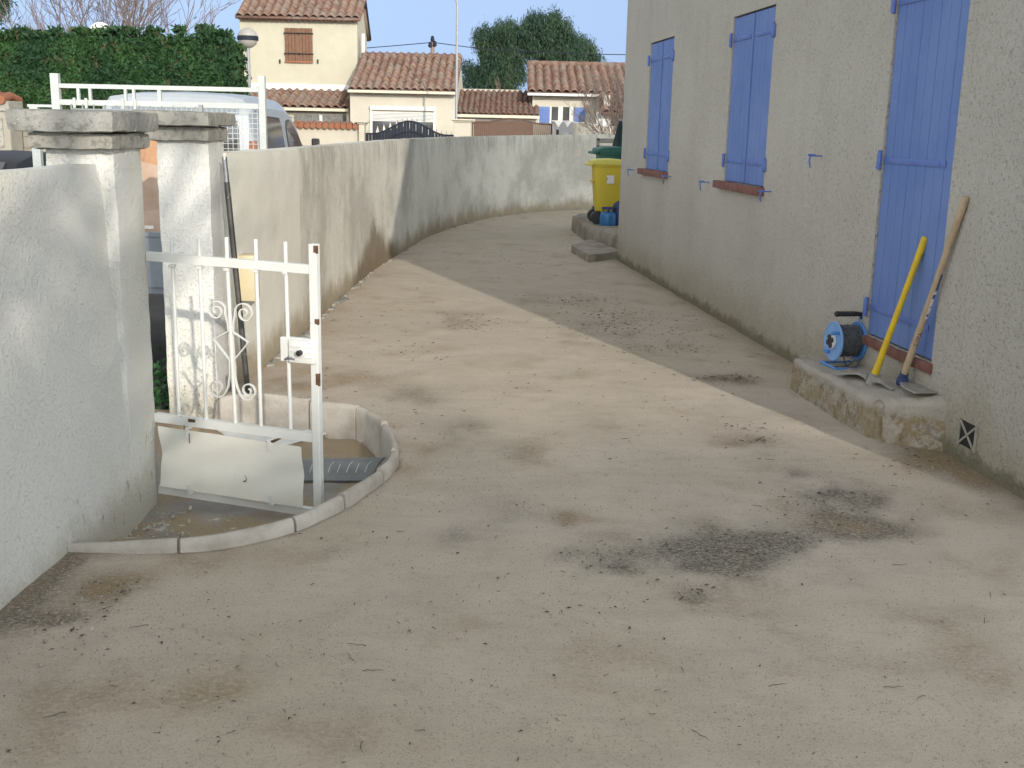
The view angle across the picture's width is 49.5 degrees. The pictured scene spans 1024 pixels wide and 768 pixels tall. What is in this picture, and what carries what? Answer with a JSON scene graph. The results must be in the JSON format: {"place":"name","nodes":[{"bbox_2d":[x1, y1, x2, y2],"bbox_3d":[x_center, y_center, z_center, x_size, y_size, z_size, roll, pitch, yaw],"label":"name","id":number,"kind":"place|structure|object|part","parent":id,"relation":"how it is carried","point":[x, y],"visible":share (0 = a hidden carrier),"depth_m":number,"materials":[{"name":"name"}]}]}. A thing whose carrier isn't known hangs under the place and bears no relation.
{"place":"outdoors","nodes":[
{"label":"outdoors","id":0,"kind":"place"},
{"bbox_2d":[135,132,157,165],"bbox_3d":[-2.817,-1.534,8.639,1.320,1.063,1.400,1,13,0],"label":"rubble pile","id":1,"kind":"object","parent":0,"point":[149,155],"visible":0.02,"depth_m":8.24,"materials":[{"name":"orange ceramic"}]},
{"bbox_2d":[148,294,169,409],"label":"street","id":2,"kind":"structure","parent":0,"point":[157,316],"depth_m":9.40,"materials":[{"name":"grey asphalt"}]},
{"bbox_2d":[0,91,22,150],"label":"boundary pier","id":3,"kind":"structure","parent":2,"relation":"on","point":[11,140],"depth_m":19.58,"materials":[{"name":"concrete"}]},
{"bbox_2d":[0,150,45,169],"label":"parked car","id":4,"kind":"object","parent":2,"relation":"on","point":[14,159],"visible":0.02,"depth_m":13.13,"materials":[{"name":"paint"}]},
{"bbox_3d":[-6.348,-2.457,12.708,1.100,0.170,0.330,1,13,0],"label":"rear window","id":5,"kind":"part","parent":4,"relation":"part of","materials":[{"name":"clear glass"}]},
{"bbox_2d":[27,73,267,293],"bbox_3d":[-3.026,-1.164,7.842,2.140,2.130,3.278,1,13,0],"label":"trailer","id":6,"kind":"object","parent":2,"relation":"on","point":[154,272],"visible":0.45,"depth_m":9.19,"materials":[{"name":"white metal"}]},
{"bbox_2d":[141,161,160,231],"bbox_3d":[-2.684,-1.187,7.728,0.958,0.895,0.654,1,13,0],"label":"cardboard sheet","id":7,"kind":"object","parent":6,"relation":"on","point":[150,194],"visible":0.02,"depth_m":7.85,"materials":[{"name":"brown cardboard"}]},
{"bbox_2d":[151,332,169,409],"bbox_3d":[-2.070,-0.122,7.142,0.852,0.485,0.982,1,13,0],"label":"garden shrub","id":8,"kind":"object","parent":2,"relation":"on","point":[157,391],"visible":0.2,"depth_m":6.97,"materials":[{"name":"green plant"}]},
{"bbox_2d":[102,92,319,150],"bbox_3d":[-3.699,-2.743,14.728,2.005,2.094,4.600,1,13,0],"label":"van","id":9,"kind":"object","parent":2,"relation":"on","point":[281,130],"visible":0.15,"depth_m":12.49,"materials":[{"name":"white paint"}]},
{"bbox_3d":[-3.359,-2.376,12.570,0.800,1.300,0.028,1,13,0],"label":"rear door","id":10,"kind":"part","parent":9,"relation":"part of","materials":[{"name":"white paint"}]},
{"bbox_3d":[-2.882,-2.932,13.527,0.082,0.642,1.134,1,13,0],"label":"side window","id":11,"kind":"part","parent":9,"relation":"part of","materials":[{"name":"grey glass"}]},
{"bbox_3d":[-2.876,-3.232,14.909,0.085,0.610,1.348,1,13,0],"label":"side window","id":12,"kind":"part","parent":9,"relation":"part of","materials":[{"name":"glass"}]},
{"bbox_2d":[237,27,258,94],"bbox_3d":[-6.417,-6.648,27.235,0.506,3.990,0.506,1,13,0],"label":"globe lamp","id":13,"kind":"object","parent":2,"relation":"on","point":[247,37],"visible":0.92,"depth_m":26.71,"materials":[{"name":"white metal"}]},
{"bbox_2d":[108,409,381,552],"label":"gate path","id":14,"kind":"structure","parent":0,"point":[204,517],"depth_m":5.04,"materials":[{"name":"concrete"}]},
{"bbox_2d":[126,506,191,537],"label":"plaster crumbs","id":15,"kind":"object","parent":14,"relation":"on","point":[181,533],"visible":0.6,"depth_m":4.75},
{"bbox_2d":[222,157,249,393],"bbox_3d":[-1.570,-0.522,6.372,0.137,1.530,0.033,4,13,10],"label":"metal pole","id":16,"kind":"object","parent":14,"relation":"on","point":[235,270],"visible":0.83,"depth_m":6.33,"materials":[{"name":"black metal"}]},
{"bbox_2d":[217,429,325,444],"bbox_3d":[-1.367,0.205,6.267,0.634,0.130,0.473,13,17,41],"label":"metal bracket","id":17,"kind":"object","parent":14,"relation":"on","point":[256,437],"visible":0.15,"depth_m":6.10,"materials":[{"name":"white paint"}]},
{"bbox_2d":[302,457,384,481],"bbox_3d":[-0.975,0.429,5.518,0.690,0.073,0.194,-1,13,-8],"label":"felt strip","id":18,"kind":"object","parent":14,"relation":"on","point":[348,469],"visible":0.48,"depth_m":5.50,"materials":[{"name":"grey fabric"}]},
{"bbox_2d":[0,0,627,91],"label":"sky","id":19,"kind":"structure","parent":0,"point":[392,22],"materials":[{"name":"blue"}]},
{"bbox_2d":[0,209,1023,767],"bbox_3d":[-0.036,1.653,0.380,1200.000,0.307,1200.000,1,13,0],"label":"ground","id":20,"kind":"structure","parent":0,"point":[430,287],"depth_m":3.88,"materials":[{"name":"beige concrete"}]},
{"bbox_2d":[0,0,20,26],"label":"pine tree","id":21,"kind":"object","parent":20,"relation":"on","point":[2,9],"visible":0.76,"depth_m":42.63,"materials":[{"name":"green plant"}]},
{"bbox_2d":[22,131,45,151],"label":"block wall","id":22,"kind":"structure","parent":20,"relation":"on","point":[25,144],"depth_m":20.57,"materials":[{"name":"concrete"}]},
{"bbox_2d":[0,164,135,609],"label":"garden wall","id":23,"kind":"structure","parent":20,"relation":"on","point":[66,479],"depth_m":4.01,"materials":[{"name":"white paint"}]},
{"bbox_2d":[6,108,158,525],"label":"gate pillar","id":24,"kind":"structure","parent":20,"relation":"on","point":[108,144],"depth_m":4.62,"materials":[{"name":"white paint"}]},
{"bbox_2d":[145,226,323,514],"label":"garden gate","id":25,"kind":"structure","parent":24,"relation":"attached to","point":[268,475],"depth_m":4.87,"materials":[{"name":"white metal"}]},
{"bbox_2d":[90,22,108,28],"bbox_3d":[-10.852,-7.430,29.642,0.614,4.249,0.614,1,13,0],"label":"globe lamp","id":26,"kind":"object","parent":20,"relation":"on","point":[98,24],"visible":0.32,"depth_m":29.02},
{"bbox_2d":[0,0,239,36],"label":"bare tree","id":27,"kind":"object","parent":20,"relation":"on","point":[125,9],"visible":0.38,"depth_m":32.31,"materials":[{"name":"plant"}]},
{"bbox_2d":[68,538,178,553],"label":"edging slab","id":28,"kind":"structure","parent":20,"relation":"on","point":[162,546],"depth_m":4.08,"materials":[{"name":"concrete"}]},
{"bbox_2d":[0,17,251,108],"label":"hedge","id":29,"kind":"object","parent":20,"relation":"on","point":[206,55],"visible":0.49,"depth_m":23.16,"materials":[{"name":"green plant"}]},
{"bbox_2d":[138,110,234,424],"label":"gate pillar","id":30,"kind":"structure","parent":20,"relation":"on","point":[189,150],"depth_m":6.25,"materials":[{"name":"white paint"}]},
{"bbox_2d":[180,518,293,552],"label":"edging slab","id":31,"kind":"structure","parent":20,"relation":"on","point":[246,536],"depth_m":4.17,"materials":[{"name":"concrete"}]},
{"bbox_2d":[219,393,310,430],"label":"edging slab","id":32,"kind":"structure","parent":20,"relation":"on","point":[275,409],"depth_m":6.27,"materials":[{"name":"concrete"}]},
{"bbox_2d":[251,87,349,123],"bbox_3d":[-7.211,-8.542,37.897,3.636,3.076,2.295,1,13,0],"label":"veranda","id":33,"kind":"object","parent":20,"relation":"on","point":[313,104],"visible":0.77,"depth_m":36.99,"materials":[{"name":"tile"}]},
{"bbox_2d":[294,114,318,122],"bbox_3d":[-6.833,-8.494,37.073,0.836,0.965,0.040,1,13,0],"label":"window","id":34,"kind":"structure","parent":33,"relation":"in","point":[299,117],"depth_m":36.97,"materials":[{"name":"grey glass"}]},
{"bbox_2d":[287,112,345,114],"bbox_3d":[-6.490,-8.990,36.950,2.013,0.068,0.055,1,13,0],"label":"window frame","id":35,"kind":"structure","parent":33,"relation":"in","point":[312,113],"depth_m":36.92,"materials":[{"name":"plastic"}]},
{"bbox_2d":[322,115,345,123],"bbox_3d":[-5.921,-8.474,37.073,0.784,0.965,0.040,1,13,0],"label":"window","id":36,"kind":"structure","parent":33,"relation":"in","point":[341,118],"depth_m":36.97,"materials":[{"name":"grey glass"}]},
{"bbox_2d":[235,0,370,91],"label":"two storey house","id":37,"kind":"structure","parent":20,"relation":"on","point":[309,45],"depth_m":38.42,"materials":[{"name":"paint"}]},
{"bbox_2d":[291,496,343,531],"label":"edging slab","id":38,"kind":"structure","parent":20,"relation":"on","point":[319,513],"depth_m":4.44,"materials":[{"name":"concrete"}]},
{"bbox_2d":[293,120,358,145],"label":"front wall","id":39,"kind":"structure","parent":20,"relation":"on","point":[327,132],"depth_m":31.23,"materials":[{"name":"paint"}]},
{"bbox_2d":[310,401,358,439],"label":"edging slab","id":40,"kind":"structure","parent":20,"relation":"on","point":[339,420],"depth_m":6.13,"materials":[{"name":"concrete"}]},
{"bbox_2d":[337,471,382,508],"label":"edging slab","id":41,"kind":"structure","parent":20,"relation":"on","point":[353,494],"depth_m":4.74,"materials":[{"name":"concrete"}]},
{"bbox_2d":[354,121,369,140],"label":"gate pier","id":42,"kind":"structure","parent":20,"relation":"on","point":[362,130],"depth_m":31.09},
{"bbox_2d":[356,406,387,456],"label":"edging slab","id":43,"kind":"structure","parent":20,"relation":"on","point":[369,424],"depth_m":5.93,"materials":[{"name":"concrete"}]},
{"bbox_2d":[376,451,398,481],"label":"edging slab","id":44,"kind":"structure","parent":20,"relation":"on","point":[387,468],"depth_m":5.06,"materials":[{"name":"concrete"}]},
{"bbox_2d":[381,424,398,464],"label":"edging slab","id":45,"kind":"structure","parent":20,"relation":"on","point":[389,444],"depth_m":5.62,"materials":[{"name":"concrete"}]},
{"bbox_2d":[348,51,462,139],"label":"garage wing","id":46,"kind":"structure","parent":20,"relation":"on","point":[386,88],"depth_m":36.00,"materials":[{"name":"beige paint"}]},
{"bbox_2d":[370,110,435,139],"bbox_3d":[-3.542,-8.177,36.078,2.127,1.353,0.070,1,13,0],"label":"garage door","id":47,"kind":"structure","parent":46,"relation":"in","point":[375,126],"depth_m":36.03,"materials":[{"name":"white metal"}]},
{"bbox_2d":[366,120,453,140],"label":"arched gate","id":48,"kind":"structure","parent":20,"relation":"on","point":[415,129],"depth_m":31.23,"materials":[{"name":"black metal"}]},
{"bbox_2d":[223,134,614,388],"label":"curved yard wall","id":49,"kind":"structure","parent":20,"relation":"on","point":[358,211],"depth_m":11.49,"materials":[{"name":"grey paint"}]},
{"bbox_2d":[237,253,259,300],"bbox_3d":[-1.593,-0.644,6.697,0.115,0.275,0.132,1,13,0],"label":"mailbox","id":50,"kind":"object","parent":49,"relation":"attached to","point":[247,281],"visible":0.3,"depth_m":6.64,"materials":[{"name":"beige metal"}]},
{"bbox_2d":[266,209,584,366],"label":"mortar crumbs","id":51,"kind":"object","parent":20,"relation":"on","point":[306,334],"visible":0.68,"depth_m":9.89,"materials":[{"name":"concrete"}]},
{"bbox_2d":[428,36,436,53],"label":"utility pole","id":52,"kind":"object","parent":20,"relation":"on","point":[432,44],"visible":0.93,"depth_m":57.40,"materials":[{"name":"grey concrete"}]},
{"bbox_2d":[367,42,428,47],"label":"overhead wire","id":53,"kind":"object","parent":52,"relation":"attached to","point":[397,45],"visible":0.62,"depth_m":57.55,"materials":[{"name":"black metal"}]},
{"bbox_2d":[436,42,625,54],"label":"overhead wire","id":54,"kind":"object","parent":52,"relation":"attached to","point":[533,51],"visible":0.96,"depth_m":57.59,"materials":[{"name":"black metal"}]},
{"bbox_2d":[455,0,457,118],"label":"pole","id":55,"kind":"object","parent":20,"relation":"on","point":[456,89],"visible":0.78,"depth_m":32.75,"materials":[{"name":"grey metal"}]},
{"bbox_2d":[450,119,475,136],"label":"gate pier","id":56,"kind":"structure","parent":20,"relation":"on","point":[462,127],"depth_m":31.04,"materials":[{"name":"beige paint"}]},
{"bbox_2d":[472,118,551,135],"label":"board gate","id":57,"kind":"structure","parent":56,"relation":"attached to","point":[511,126],"depth_m":31.18,"materials":[{"name":"brown wood"}]},
{"bbox_2d":[457,89,538,135],"bbox_3d":[-0.486,-8.562,38.385,2.780,3.179,3.350,1,13,0],"label":"garage link","id":58,"kind":"object","parent":20,"relation":"on","point":[482,105],"visible":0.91,"depth_m":37.26,"materials":[{"name":"red tile"}]},
{"bbox_2d":[475,121,507,135],"bbox_3d":[-0.293,-7.770,37.190,1.908,1.979,0.028,1,13,0],"label":"garage door","id":59,"kind":"structure","parent":58,"relation":"in","point":[475,121],"depth_m":37.04,"materials":[{"name":"brown wood"}]},
{"bbox_2d":[461,15,536,90],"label":"pine tree","id":60,"kind":"object","parent":20,"relation":"on","point":[494,69],"visible":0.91,"depth_m":71.45,"materials":[{"name":"green plant"}]},
{"bbox_2d":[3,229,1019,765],"bbox_3d":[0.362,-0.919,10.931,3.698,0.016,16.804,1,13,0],"label":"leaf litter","id":61,"kind":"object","parent":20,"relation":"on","point":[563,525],"visible":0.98,"depth_m":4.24,"materials":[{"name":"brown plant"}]},
{"bbox_2d":[19,370,1011,754],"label":"pebbles","id":62,"kind":"object","parent":20,"relation":"on","point":[41,664],"visible":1,"depth_m":3.37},
{"bbox_2d":[516,3,590,67],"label":"pine tree","id":63,"kind":"object","parent":20,"relation":"on","point":[555,33],"visible":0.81,"depth_m":71.93,"materials":[{"name":"green plant"}]},
{"bbox_2d":[552,120,573,134],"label":"gate pier","id":64,"kind":"structure","parent":20,"relation":"on","point":[559,127],"depth_m":31.03,"materials":[{"name":"white paint"}]},
{"bbox_2d":[527,60,624,126],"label":"blue shuttered house","id":65,"kind":"structure","parent":20,"relation":"on","point":[552,86],"depth_m":37.55,"materials":[{"name":"tile"}]},
{"bbox_2d":[549,107,572,122],"bbox_3d":[1.663,-9.068,37.494,0.786,0.537,0.060,1,13,0],"label":"window","id":66,"kind":"structure","parent":65,"relation":"in","point":[556,113],"depth_m":37.48,"materials":[{"name":"white glass"}]},
{"bbox_2d":[596,113,610,125],"bbox_3d":[2.913,-7.580,35.890,0.450,2.327,0.140,1,13,0],"label":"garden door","id":67,"kind":"structure","parent":65,"relation":"in","point":[604,122],"depth_m":35.61,"materials":[{"name":"white plastic"}]},
{"bbox_2d":[580,34,606,61],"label":"pine tree","id":68,"kind":"object","parent":20,"relation":"on","point":[591,48],"visible":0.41,"depth_m":74.30,"materials":[{"name":"green plant"}]},
{"bbox_2d":[571,239,616,261],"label":"step block","id":69,"kind":"structure","parent":20,"relation":"on","point":[590,250],"depth_m":13.86,"materials":[{"name":"concrete"}]},
{"bbox_2d":[564,60,624,134],"bbox_3d":[3.213,-6.976,28.895,3.912,2.716,2.348,-5,15,-27],"label":"bare shrub","id":70,"kind":"object","parent":20,"relation":"on","point":[617,99],"visible":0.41,"depth_m":28.35,"materials":[{"name":"plant"}]},
{"bbox_2d":[571,213,617,248],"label":"terrace","id":71,"kind":"structure","parent":20,"relation":"on","point":[583,227],"depth_m":15.64,"materials":[{"name":"concrete"}]},
{"bbox_2d":[584,158,620,223],"bbox_3d":[1.367,-2.796,16.127,0.638,0.929,0.542,1,13,0],"label":"wheelie bin","id":72,"kind":"object","parent":71,"relation":"on","point":[606,175],"visible":0.81,"depth_m":15.90,"materials":[{"name":"yellow plastic"}]},
{"bbox_2d":[588,146,621,208],"bbox_3d":[1.542,-3.081,16.981,0.734,1.075,0.604,0,13,-6],"label":"wheelie bin","id":73,"kind":"object","parent":71,"relation":"on","point":[613,152],"visible":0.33,"depth_m":16.61,"materials":[{"name":"green plastic"}]},
{"bbox_2d":[600,207,615,225],"bbox_3d":[1.365,-2.377,15.785,0.234,0.266,0.234,1,13,0],"label":"gas bottle","id":74,"kind":"object","parent":71,"relation":"on","point":[608,217],"visible":0.99,"depth_m":15.70,"materials":[{"name":"metal"}]},
{"bbox_2d":[613,201,618,225],"bbox_3d":[1.558,-2.459,15.853,0.242,0.396,0.242,1,13,0],"label":"gas bottle","id":75,"kind":"object","parent":71,"relation":"on","point":[616,206],"visible":0.24,"depth_m":15.77,"materials":[{"name":"blue metal"}]},
{"bbox_2d":[612,119,622,146],"bbox_3d":[1.661,-3.442,17.670,0.395,1.505,0.395,1,13,0],"label":"folded parasol","id":76,"kind":"object","parent":71,"relation":"on","point":[617,141],"visible":0.22,"depth_m":17.51,"materials":[{"name":"green fabric"}]},
{"bbox_2d":[573,122,615,134],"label":"front wall","id":77,"kind":"structure","parent":20,"relation":"on","point":[578,126],"depth_m":31.18,"materials":[{"name":"beige paint"}]},
{"bbox_2d":[596,138,613,146],"bbox_3d":[1.981,-3.260,18.110,1.230,1.429,0.460,1,13,0],"label":"bench","id":78,"kind":"object","parent":20,"relation":"on","point":[602,140],"visible":0.12,"depth_m":18.15,"materials":[{"name":"grey wood"}]},
{"bbox_2d":[617,0,1023,499],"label":"house","id":79,"kind":"structure","parent":20,"relation":"on","point":[796,175],"depth_m":6.81,"materials":[{"name":"paint"}]},
{"bbox_2d":[789,353,946,450],"bbox_3d":[1.953,0.100,6.411,0.347,0.432,1.697,0,13,-6],"label":"door step","id":80,"kind":"object","parent":20,"relation":"on","point":[898,415],"depth_m":5.90,"materials":[{"name":"stone"}]},
{"bbox_2d":[820,311,866,369],"bbox_3d":[1.976,-0.266,6.612,0.242,0.340,0.236,-1,13,-10],"label":"cable reel","id":81,"kind":"object","parent":80,"relation":"on","point":[840,340],"visible":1,"depth_m":6.56,"materials":[{"name":"blue plastic"}]},
{"bbox_2d":[837,236,926,389],"bbox_3d":[2.029,-0.407,6.082,0.179,0.835,0.506,-3,14,-19],"label":"mattock","id":82,"kind":"object","parent":80,"relation":"on","point":[873,377],"visible":1,"depth_m":5.98,"materials":[{"name":"metal"}]},
{"bbox_2d":[896,196,969,393],"bbox_3d":[2.136,-0.451,5.675,0.167,1.032,0.429,1,13,0],"label":"hoe","id":83,"kind":"object","parent":80,"relation":"on","point":[902,380],"visible":1,"depth_m":5.68,"materials":[{"name":"brown wood"}]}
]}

